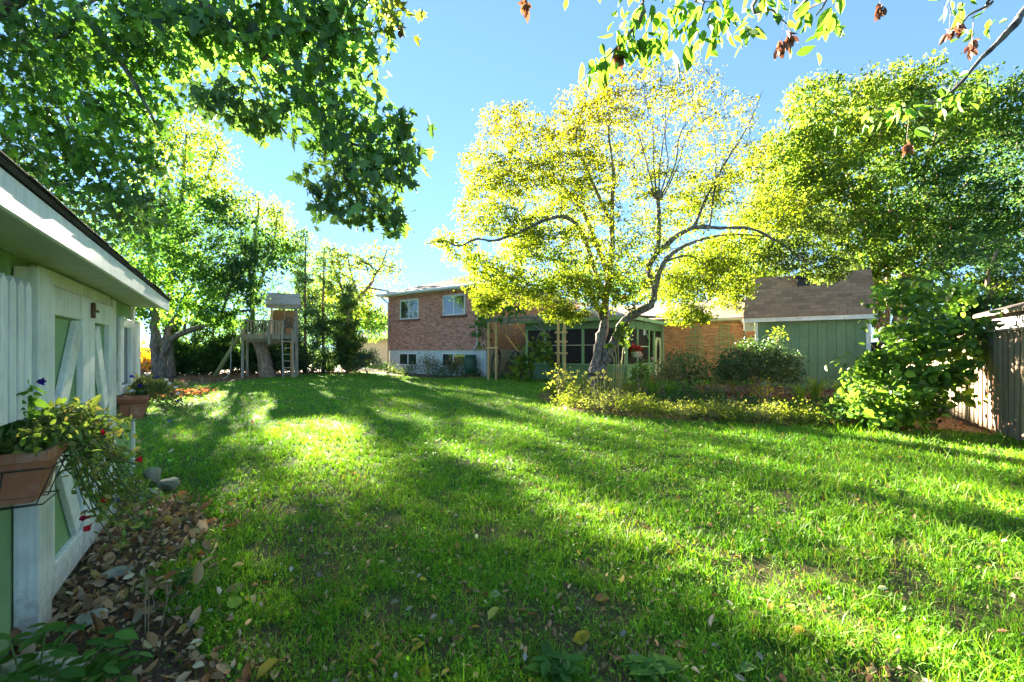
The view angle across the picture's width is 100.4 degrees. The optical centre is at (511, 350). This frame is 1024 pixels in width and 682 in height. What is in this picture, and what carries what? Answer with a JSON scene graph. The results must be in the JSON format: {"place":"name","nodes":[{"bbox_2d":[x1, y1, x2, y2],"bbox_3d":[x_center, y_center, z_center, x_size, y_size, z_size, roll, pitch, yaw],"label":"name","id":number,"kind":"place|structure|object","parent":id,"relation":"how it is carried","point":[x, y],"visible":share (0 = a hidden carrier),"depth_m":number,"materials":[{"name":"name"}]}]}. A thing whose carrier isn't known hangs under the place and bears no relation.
{"place":"outdoors","nodes":[
{"label":"outdoors","id":0,"kind":"place"},
{"bbox_2d":[356,326,386,365],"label":"neighbour house","id":1,"kind":"structure","parent":0,"point":[380,345],"depth_m":42.61,"materials":[{"name":"paint"}]},
{"bbox_2d":[0,363,1023,681],"bbox_3d":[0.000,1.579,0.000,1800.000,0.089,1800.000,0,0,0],"label":"lawn","id":2,"kind":"structure","parent":0,"point":[382,515],"depth_m":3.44,"materials":[{"name":"green plant"}]},
{"bbox_2d":[0,650,85,681],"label":"garden rock","id":3,"kind":"object","parent":2,"relation":"on","point":[8,667],"visible":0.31,"depth_m":1.95,"materials":[{"name":"grey stone"}]},
{"bbox_2d":[0,621,124,681],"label":"weed","id":4,"kind":"object","parent":2,"relation":"on","point":[27,667],"visible":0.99,"depth_m":1.77,"materials":[{"name":"green plant"}]},
{"bbox_2d":[0,150,170,664],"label":"garden shed","id":5,"kind":"structure","parent":2,"relation":"on","point":[75,290],"depth_m":2.41,"materials":[{"name":"green paint"}]},
{"bbox_2d":[0,441,69,510],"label":"planter","id":6,"kind":"object","parent":5,"relation":"attached to","point":[25,477],"visible":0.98,"depth_m":1.94,"materials":[{"name":"ceramic"}]},
{"bbox_2d":[0,379,48,453],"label":"petunia","id":7,"kind":"object","parent":6,"relation":"in","point":[33,402],"visible":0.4,"depth_m":2.02,"materials":[{"name":"green plant"}]},
{"bbox_2d":[0,378,170,552],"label":"petunia","id":8,"kind":"object","parent":6,"relation":"in","point":[50,426],"visible":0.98,"depth_m":2.33,"materials":[{"name":"green plant"}]},
{"bbox_2d":[52,285,88,598],"bbox_3d":[-3.018,0.561,2.872,0.066,1.918,0.930,0,0,-33],"label":"door","id":9,"kind":"structure","parent":5,"relation":"in","point":[70,311],"depth_m":2.89,"materials":[{"name":"green paint"}]},
{"bbox_2d":[89,299,112,546],"bbox_3d":[-3.485,0.561,3.609,0.102,1.918,0.815,0,0,-34],"label":"door","id":10,"kind":"structure","parent":5,"relation":"in","point":[100,315],"depth_m":3.60,"materials":[{"name":"green paint"}]},
{"bbox_2d":[116,317,132,394],"bbox_3d":[-4.099,0.060,4.513,0.042,0.780,0.660,0,0,-34],"label":"window","id":11,"kind":"structure","parent":5,"relation":"in","point":[121,388],"depth_m":4.66,"materials":[{"name":"white paint"}]},
{"bbox_2d":[116,393,152,419],"bbox_3d":[-3.919,0.588,4.440,0.268,0.253,0.347,0,0,-33],"label":"planter","id":12,"kind":"object","parent":5,"relation":"hanging from","point":[136,407],"visible":0.81,"depth_m":4.34,"materials":[{"name":"ceramic"}]},
{"bbox_2d":[124,372,201,421],"bbox_3d":[-3.830,0.540,4.709,0.656,0.621,0.814,0,0,25],"label":"petunia","id":13,"kind":"object","parent":12,"relation":"in","point":[140,385],"visible":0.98,"depth_m":4.58,"materials":[{"name":"green plant"}]},
{"bbox_2d":[73,608,108,627],"bbox_3d":[-2.432,1.551,2.464,0.119,0.067,0.163,0,0,24],"label":"garden rock","id":14,"kind":"object","parent":2,"relation":"on","point":[83,618],"visible":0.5,"depth_m":2.44,"materials":[{"name":"grey stone"}]},
{"bbox_2d":[20,157,168,321],"bbox_3d":[-34.499,-6.982,33.750,16.764,17.150,10.026,0,0,0],"label":"garden tree","id":15,"kind":"object","parent":2,"relation":"on","point":[118,244],"visible":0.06,"depth_m":32.83,"materials":[{"name":"green plant"}]},
{"bbox_2d":[54,627,152,681],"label":"weed","id":16,"kind":"object","parent":2,"relation":"on","point":[113,666],"visible":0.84,"depth_m":1.88,"materials":[{"name":"green plant"}]},
{"bbox_2d":[95,565,133,579],"bbox_3d":[-2.768,1.552,2.973,0.123,0.067,0.200,0,0,35],"label":"garden rock","id":17,"kind":"object","parent":2,"relation":"on","point":[111,573],"visible":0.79,"depth_m":2.95,"materials":[{"name":"grey stone"}]},
{"bbox_2d":[140,334,150,375],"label":"autumn shrub","id":18,"kind":"object","parent":2,"relation":"on","point":[146,357],"visible":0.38,"depth_m":25.88,"materials":[{"name":"yellow plant"}]},
{"bbox_2d":[143,467,161,486],"bbox_3d":[-4.213,1.491,5.005,0.180,0.254,0.167,0,0,35],"label":"garden rock","id":19,"kind":"object","parent":2,"relation":"on","point":[153,474],"visible":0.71,"depth_m":4.96,"materials":[{"name":"grey stone"}]},
{"bbox_2d":[8,473,312,681],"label":"leaf litter","id":20,"kind":"object","parent":2,"relation":"on","point":[106,601],"visible":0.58,"depth_m":2.82,"materials":[{"name":"brown plant"}]},
{"bbox_2d":[156,477,179,489],"bbox_3d":[-3.891,1.521,4.826,0.298,0.131,0.202,0,0,42],"label":"garden rock","id":21,"kind":"object","parent":2,"relation":"on","point":[169,483],"visible":0.94,"depth_m":4.75,"materials":[{"name":"grey stone"}]},
{"bbox_2d":[160,311,176,377],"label":"tree","id":22,"kind":"object","parent":2,"relation":"on","point":[171,369],"visible":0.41,"depth_m":23.88,"materials":[{"name":"plant"}]},
{"bbox_2d":[143,309,198,375],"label":"cedar tree","id":23,"kind":"object","parent":2,"relation":"on","point":[177,346],"visible":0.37,"depth_m":26.22,"materials":[{"name":"green plant"}]},
{"bbox_2d":[143,537,218,634],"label":"dry stalks","id":24,"kind":"object","parent":2,"relation":"on","point":[166,596],"visible":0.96,"depth_m":2.40,"materials":[{"name":"brown plant"}]},
{"bbox_2d":[170,567,193,586],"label":"weed","id":25,"kind":"object","parent":2,"relation":"on","point":[184,579],"visible":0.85,"depth_m":2.80,"materials":[{"name":"green plant"}]},
{"bbox_2d":[157,385,219,396],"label":"leaf litter","id":26,"kind":"object","parent":2,"relation":"on","point":[200,392],"visible":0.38,"depth_m":15.00,"materials":[{"name":"orange plant"}]},
{"bbox_2d":[121,102,262,323],"bbox_3d":[-20.446,-6.955,27.194,8.471,17.234,5.347,0,0,0],"label":"backlit tree","id":27,"kind":"object","parent":2,"relation":"on","point":[211,158],"visible":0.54,"depth_m":26.66,"materials":[{"name":"green plant"}]},
{"bbox_2d":[175,314,214,374],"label":"cedar tree","id":28,"kind":"object","parent":2,"relation":"on","point":[196,339],"visible":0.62,"depth_m":26.55,"materials":[{"name":"green plant"}]},
{"bbox_2d":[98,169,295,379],"bbox_3d":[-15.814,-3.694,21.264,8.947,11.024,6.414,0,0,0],"label":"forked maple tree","id":29,"kind":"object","parent":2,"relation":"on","point":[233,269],"visible":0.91,"depth_m":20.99,"materials":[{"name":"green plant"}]},
{"bbox_2d":[191,314,231,374],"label":"cedar tree","id":30,"kind":"object","parent":2,"relation":"on","point":[212,343],"visible":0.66,"depth_m":26.76,"materials":[{"name":"green plant"}]},
{"bbox_2d":[0,0,437,258],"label":"maple tree","id":31,"kind":"object","parent":2,"relation":"on","point":[209,30],"visible":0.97,"depth_m":4.38,"materials":[{"name":"green plant"}]},
{"bbox_2d":[207,313,245,374],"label":"cedar tree","id":32,"kind":"object","parent":2,"relation":"on","point":[235,358],"visible":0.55,"depth_m":27.20,"materials":[{"name":"green plant"}]},
{"bbox_2d":[213,335,239,376],"bbox_3d":[-15.955,0.317,23.909,1.330,2.357,0.234,0,0,-32],"label":"slide","id":33,"kind":"object","parent":2,"relation":"on","point":[224,360],"visible":0.91,"depth_m":23.82,"materials":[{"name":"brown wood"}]},
{"bbox_2d":[232,312,261,373],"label":"cedar tree","id":34,"kind":"object","parent":2,"relation":"on","point":[252,353],"visible":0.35,"depth_m":27.59,"materials":[{"name":"green plant"}]},
{"bbox_2d":[136,370,361,385],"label":"leaf litter","id":35,"kind":"object","parent":2,"relation":"on","point":[211,379],"visible":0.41,"depth_m":24.27,"materials":[{"name":"brown plant"}]},
{"bbox_2d":[198,184,318,372],"bbox_3d":[-17.371,-4.687,28.627,7.360,12.554,6.443,0,0,0],"label":"ash tree","id":36,"kind":"object","parent":2,"relation":"on","point":[287,247],"visible":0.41,"depth_m":28.78,"materials":[{"name":"green plant"}]},
{"bbox_2d":[245,317,279,373],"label":"cedar tree","id":37,"kind":"object","parent":2,"relation":"on","point":[254,363],"visible":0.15,"depth_m":27.97,"materials":[{"name":"green plant"}]},
{"bbox_2d":[245,338,288,376],"bbox_3d":[-14.458,0.374,24.797,2.705,2.413,0.952,0,0,0],"label":"tree stump","id":38,"kind":"object","parent":2,"relation":"on","point":[265,365],"visible":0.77,"depth_m":24.55,"materials":[{"name":"brown wood"}]},
{"bbox_2d":[257,658,278,678],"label":"fallen leaf","id":39,"kind":"object","parent":2,"relation":"on","point":[267,665],"visible":1,"depth_m":2.07,"materials":[{"name":"yellow plant"}]},
{"bbox_2d":[240,292,301,378],"bbox_3d":[-14.081,-0.861,25.111,3.025,5.022,2.630,0,0,-25],"label":"treehouse","id":40,"kind":"object","parent":2,"relation":"on","point":[276,325],"visible":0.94,"depth_m":24.53,"materials":[{"name":"grey wood"}]},
{"bbox_2d":[281,329,293,377],"bbox_3d":[-12.739,0.175,24.238,0.594,2.761,0.652,0,0,-34],"label":"ladder","id":41,"kind":"object","parent":2,"relation":"on","point":[292,348],"visible":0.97,"depth_m":24.23,"materials":[{"name":"brown wood"}]},
{"bbox_2d":[264,290,311,373],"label":"cedar tree","id":42,"kind":"object","parent":2,"relation":"on","point":[276,349],"visible":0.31,"depth_m":27.84,"materials":[{"name":"green plant"}]},
{"bbox_2d":[286,245,316,371],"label":"cedar tree","id":43,"kind":"object","parent":2,"relation":"on","point":[298,310],"visible":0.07,"depth_m":30.42,"materials":[{"name":"green plant"}]},
{"bbox_2d":[269,225,334,372],"bbox_3d":[-13.959,-3.373,28.837,4.236,10.208,4.054,0,0,-20],"label":"cedar tree","id":44,"kind":"object","parent":2,"relation":"on","point":[306,311],"visible":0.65,"depth_m":28.77,"materials":[{"name":"green plant"}]},
{"bbox_2d":[298,239,341,372],"bbox_3d":[-13.007,-2.950,29.473,3.937,9.360,3.394,0,0,0],"label":"cedar tree","id":45,"kind":"object","parent":2,"relation":"on","point":[326,328],"visible":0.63,"depth_m":29.18,"materials":[{"name":"green plant"}]},
{"bbox_2d":[315,281,373,373],"bbox_3d":[-11.217,-1.539,28.987,3.894,6.400,3.237,0,0,0],"label":"cedar tree","id":46,"kind":"object","parent":2,"relation":"on","point":[345,345],"visible":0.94,"depth_m":28.56,"materials":[{"name":"green plant"}]},
{"bbox_2d":[292,238,409,369],"bbox_3d":[-12.877,-3.591,33.579,9.453,10.412,5.658,0,0,0],"label":"thin tree","id":47,"kind":"object","parent":2,"relation":"on","point":[379,325],"visible":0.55,"depth_m":33.58,"materials":[{"name":"green plant"}]},
{"bbox_2d":[348,348,383,374],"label":"round shrub","id":48,"kind":"object","parent":2,"relation":"on","point":[370,353],"visible":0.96,"depth_m":27.26,"materials":[{"name":"green plant"}]},
{"bbox_2d":[414,352,443,375],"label":"foundation shrub","id":49,"kind":"object","parent":2,"relation":"on","point":[428,363],"visible":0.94,"depth_m":26.07,"materials":[{"name":"green plant"}]},
{"bbox_2d":[461,354,479,376],"bbox_3d":[-2.441,0.930,25.011,0.800,1.340,0.800,0,0,34],"label":"rain barrel","id":50,"kind":"object","parent":2,"relation":"on","point":[470,360],"visible":0.88,"depth_m":24.70,"materials":[{"name":"green plastic"}]},
{"bbox_2d":[41,425,1023,681],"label":"leaf litter","id":51,"kind":"object","parent":2,"relation":"on","point":[629,649],"visible":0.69,"depth_m":2.61,"materials":[{"name":"plant"}]},
{"bbox_2d":[505,332,561,381],"bbox_3d":[1.006,0.589,21.184,2.969,2.964,2.097,0,0,20],"label":"grape vine","id":52,"kind":"object","parent":2,"relation":"on","point":[523,374],"visible":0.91,"depth_m":21.12,"materials":[{"name":"green plant"}]},
{"bbox_2d":[484,311,597,382],"bbox_3d":[1.555,-0.075,21.925,6.247,3.450,2.050,0,0,34],"label":"pergola","id":53,"kind":"object","parent":2,"relation":"on","point":[523,318],"visible":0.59,"depth_m":21.92,"materials":[{"name":"brown wood"}]},
{"bbox_2d":[469,299,527,349],"bbox_3d":[-1.021,-1.337,23.154,2.007,2.676,5.572,0,0,-30],"label":"grape vine","id":54,"kind":"object","parent":53,"relation":"attached to","point":[507,309],"visible":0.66,"depth_m":22.54,"materials":[{"name":"green plant"}]},
{"bbox_2d":[525,641,586,681],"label":"weed","id":55,"kind":"object","parent":2,"relation":"on","point":[562,670],"visible":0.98,"depth_m":2.06,"materials":[{"name":"green plant"}]},
{"bbox_2d":[543,363,576,404],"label":"sapling","id":56,"kind":"object","parent":2,"relation":"on","point":[560,380],"visible":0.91,"depth_m":12.22,"materials":[{"name":"yellow plant"}]},
{"bbox_2d":[375,265,754,378],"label":"brick house","id":57,"kind":"structure","parent":2,"relation":"on","point":[438,318],"depth_m":26.69,"materials":[{"name":"brown brick"}]},
{"bbox_2d":[399,353,417,365],"bbox_3d":[-6.984,0.610,28.677,1.758,0.825,0.065,0,0,34],"label":"window","id":58,"kind":"structure","parent":57,"relation":"in","point":[404,358],"depth_m":28.64,"materials":[{"name":"white glass"}]},
{"bbox_2d":[398,299,419,321],"bbox_3d":[-6.906,-2.661,28.581,2.076,1.435,0.130,0,0,34],"label":"window","id":59,"kind":"structure","parent":57,"relation":"in","point":[409,309],"depth_m":28.57,"materials":[{"name":"white glass"}]},
{"bbox_2d":[440,294,466,317],"bbox_3d":[-3.606,-2.720,26.356,2.126,1.383,0.130,0,0,34],"label":"window","id":60,"kind":"structure","parent":57,"relation":"in","point":[453,305],"depth_m":26.35,"materials":[{"name":"white glass"}]},
{"bbox_2d":[442,353,465,366],"bbox_3d":[-3.626,0.619,26.410,1.917,0.875,0.065,0,0,34],"label":"window","id":61,"kind":"structure","parent":57,"relation":"in","point":[445,356],"depth_m":26.50,"materials":[{"name":"white glass"}]},
{"bbox_2d":[549,386,582,409],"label":"border plant","id":62,"kind":"object","parent":2,"relation":"on","point":[567,399],"visible":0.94,"depth_m":11.27,"materials":[{"name":"yellow plant"}]},
{"bbox_2d":[136,375,1018,478],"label":"leaf litter","id":63,"kind":"object","parent":2,"relation":"on","point":[138,441],"visible":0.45,"depth_m":8.71,"materials":[{"name":"plant"}]},
{"bbox_2d":[556,378,608,409],"bbox_3d":[1.918,1.167,11.515,1.413,0.839,1.155,0,0,26],"label":"border plant","id":64,"kind":"object","parent":2,"relation":"on","point":[576,392],"visible":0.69,"depth_m":11.44,"materials":[{"name":"green plant"}]},
{"bbox_2d":[518,315,667,382],"bbox_3d":[4.817,-0.160,24.351,6.450,3.620,6.820,0,0,34],"label":"screen porch","id":65,"kind":"object","parent":2,"relation":"on","point":[580,339],"visible":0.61,"depth_m":21.99,"materials":[{"name":"green paint"}]},
{"bbox_2d":[655,331,660,374],"bbox_3d":[8.439,0.220,24.701,0.065,2.560,1.210,0,0,34],"label":"door","id":66,"kind":"structure","parent":65,"relation":"in","point":[657,334],"depth_m":24.63,"materials":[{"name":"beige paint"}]},
{"bbox_2d":[537,251,655,303],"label":"garden tree","id":67,"kind":"object","parent":2,"relation":"on","point":[619,266],"visible":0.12,"depth_m":47.43,"materials":[{"name":"yellow plant"}]},
{"bbox_2d":[574,388,621,417],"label":"border plant","id":68,"kind":"object","parent":2,"relation":"on","point":[601,398],"visible":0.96,"depth_m":10.50,"materials":[{"name":"yellow plant"}]},
{"bbox_2d":[604,320,633,401],"bbox_3d":[3.140,0.321,12.631,0.934,2.470,0.614,0,0,0],"label":"rose bush","id":69,"kind":"object","parent":2,"relation":"on","point":[625,339],"visible":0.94,"depth_m":12.65,"materials":[{"name":"green plant"}]},
{"bbox_2d":[609,387,654,416],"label":"border plant","id":70,"kind":"object","parent":2,"relation":"on","point":[627,404],"visible":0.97,"depth_m":9.99,"materials":[{"name":"green plant"}]},
{"bbox_2d":[627,352,658,392],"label":"tall perennial","id":71,"kind":"object","parent":2,"relation":"on","point":[641,374],"visible":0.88,"depth_m":14.88,"materials":[{"name":"green plant"}]},
{"bbox_2d":[424,51,862,400],"bbox_3d":[3.544,-3.490,12.753,11.954,10.319,3.866,0,0,0],"label":"fruit tree","id":72,"kind":"object","parent":2,"relation":"on","point":[597,289],"visible":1,"depth_m":12.32,"materials":[{"name":"yellow plant"}]},
{"bbox_2d":[634,378,667,398],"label":"daylily","id":73,"kind":"object","parent":2,"relation":"on","point":[654,388],"visible":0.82,"depth_m":12.93,"materials":[{"name":"green plant"}]},
{"bbox_2d":[620,652,683,681],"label":"weed","id":74,"kind":"object","parent":2,"relation":"on","point":[654,667],"visible":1,"depth_m":2.03,"materials":[{"name":"green plant"}]},
{"bbox_2d":[628,397,678,419],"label":"border plant","id":75,"kind":"object","parent":2,"relation":"on","point":[656,410],"visible":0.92,"depth_m":9.77,"materials":[{"name":"green plant"}]},
{"bbox_2d":[640,387,688,407],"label":"border plant","id":76,"kind":"object","parent":2,"relation":"on","point":[669,395],"visible":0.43,"depth_m":11.43,"materials":[{"name":"green plant"}]},
{"bbox_2d":[648,358,689,392],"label":"silver bush","id":77,"kind":"object","parent":2,"relation":"on","point":[670,371],"visible":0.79,"depth_m":15.12,"materials":[{"name":"green plant"}]},
{"bbox_2d":[658,396,704,421],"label":"border plant","id":78,"kind":"object","parent":2,"relation":"on","point":[684,410],"visible":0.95,"depth_m":9.53,"materials":[{"name":"green plant"}]},
{"bbox_2d":[661,348,717,388],"bbox_3d":[6.414,0.737,15.799,2.257,1.713,2.209,0,0,41],"label":"silver bush","id":79,"kind":"object","parent":2,"relation":"on","point":[693,372],"visible":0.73,"depth_m":15.59,"materials":[{"name":"green plant"}]},
{"bbox_2d":[666,378,713,402],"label":"border plant","id":80,"kind":"object","parent":2,"relation":"on","point":[685,390],"visible":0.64,"depth_m":12.21,"materials":[{"name":"green plant"}]},
{"bbox_2d":[641,229,761,302],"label":"garden tree","id":81,"kind":"object","parent":2,"relation":"on","point":[698,272],"visible":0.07,"depth_m":43.59,"materials":[{"name":"yellow plant"}]},
{"bbox_2d":[687,386,726,408],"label":"border plant","id":82,"kind":"object","parent":2,"relation":"on","point":[702,396],"visible":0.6,"depth_m":11.15,"materials":[{"name":"green plant"}]},
{"bbox_2d":[398,0,1023,157],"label":"box elder tree","id":83,"kind":"object","parent":2,"relation":"on","point":[646,47],"visible":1,"depth_m":2.54,"materials":[{"name":"green plant"}]},
{"bbox_2d":[685,395,736,420],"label":"border plant","id":84,"kind":"object","parent":2,"relation":"on","point":[708,411],"visible":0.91,"depth_m":9.42,"materials":[{"name":"green plant"}]},
{"bbox_2d":[690,396,749,422],"bbox_3d":[4.762,1.294,9.728,1.251,0.592,1.235,0,0,-32],"label":"border plant","id":85,"kind":"object","parent":2,"relation":"on","point":[733,405],"visible":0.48,"depth_m":9.67,"materials":[{"name":"green plant"}]},
{"bbox_2d":[701,390,761,410],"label":"border plant","id":86,"kind":"object","parent":2,"relation":"on","point":[756,402],"visible":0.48,"depth_m":10.77,"materials":[{"name":"green plant"}]},
{"bbox_2d":[713,405,757,423],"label":"border plant","id":87,"kind":"object","parent":2,"relation":"on","point":[730,416],"visible":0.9,"depth_m":9.16,"materials":[{"name":"green plant"}]},
{"bbox_2d":[707,334,809,396],"bbox_3d":[8.439,0.516,14.482,2.983,2.165,2.823,0,0,-34],"label":"laurel bush","id":88,"kind":"object","parent":2,"relation":"on","point":[743,365],"visible":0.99,"depth_m":14.20,"materials":[{"name":"green plant"}]},
{"bbox_2d":[738,400,789,424],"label":"border plant","id":89,"kind":"object","parent":2,"relation":"on","point":[754,414],"visible":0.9,"depth_m":9.14,"materials":[{"name":"green plant"}]},
{"bbox_2d":[538,384,994,432],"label":"leaf litter","id":90,"kind":"object","parent":2,"relation":"on","point":[808,396],"visible":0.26,"depth_m":13.54,"materials":[{"name":"plant"}]},
{"bbox_2d":[748,372,786,407],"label":"yellow sapling","id":91,"kind":"object","parent":2,"relation":"on","point":[763,393],"visible":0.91,"depth_m":11.57,"materials":[{"name":"green plant"}]},
{"bbox_2d":[766,403,819,425],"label":"border plant","id":92,"kind":"object","parent":2,"relation":"on","point":[787,413],"visible":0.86,"depth_m":8.96,"materials":[{"name":"green plant"}]},
{"bbox_2d":[783,383,814,403],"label":"daylily","id":93,"kind":"object","parent":2,"relation":"on","point":[799,393],"visible":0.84,"depth_m":12.36,"materials":[{"name":"green plant"}]},
{"bbox_2d":[780,398,824,422],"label":"border plant","id":94,"kind":"object","parent":2,"relation":"on","point":[798,407],"visible":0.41,"depth_m":9.33,"materials":[{"name":"green plant"}]},
{"bbox_2d":[743,269,876,389],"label":"tool shed","id":95,"kind":"structure","parent":2,"relation":"on","point":[822,326],"depth_m":17.57,"materials":[{"name":"green paint"}]},
{"bbox_2d":[790,392,840,414],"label":"border plant","id":96,"kind":"object","parent":2,"relation":"on","point":[823,400],"visible":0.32,"depth_m":10.05,"materials":[{"name":"green plant"}]},
{"bbox_2d":[791,407,844,427],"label":"border plant","id":97,"kind":"object","parent":2,"relation":"on","point":[818,418],"visible":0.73,"depth_m":8.88,"materials":[{"name":"green plant"}]},
{"bbox_2d":[803,377,839,400],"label":"daylily","id":98,"kind":"object","parent":2,"relation":"on","point":[819,388],"visible":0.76,"depth_m":12.97,"materials":[{"name":"green plant"}]},
{"bbox_2d":[820,403,868,429],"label":"border plant","id":99,"kind":"object","parent":2,"relation":"on","point":[841,417],"visible":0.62,"depth_m":8.63,"materials":[{"name":"green plant"}]},
{"bbox_2d":[721,48,1023,341],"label":"linden tree","id":100,"kind":"object","parent":2,"relation":"on","point":[970,130],"visible":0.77,"depth_m":19.25,"materials":[{"name":"green plant"}]},
{"bbox_2d":[821,270,1018,433],"bbox_3d":[8.198,0.004,8.780,3.599,3.260,2.046,0,0,0],"label":"hazel bush","id":101,"kind":"object","parent":2,"relation":"on","point":[896,408],"visible":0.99,"depth_m":8.40,"materials":[{"name":"green plant"}]},
{"bbox_2d":[871,320,1023,440],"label":"board fence","id":102,"kind":"object","parent":2,"relation":"on","point":[1000,383],"visible":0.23,"depth_m":7.75,"materials":[{"name":"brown wood"}]},
{"bbox_2d":[920,224,1023,323],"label":"yard tree","id":103,"kind":"object","parent":2,"relation":"on","point":[988,279],"visible":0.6,"depth_m":14.63,"materials":[{"name":"green plant"}]},
{"bbox_2d":[973,302,1023,328],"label":"neighbour shed","id":104,"kind":"structure","parent":2,"relation":"on","point":[1013,314],"depth_m":8.73,"materials":[{"name":"grey"}]},
{"bbox_2d":[0,0,1023,349],"label":"sky","id":105,"kind":"structure","parent":0,"point":[471,54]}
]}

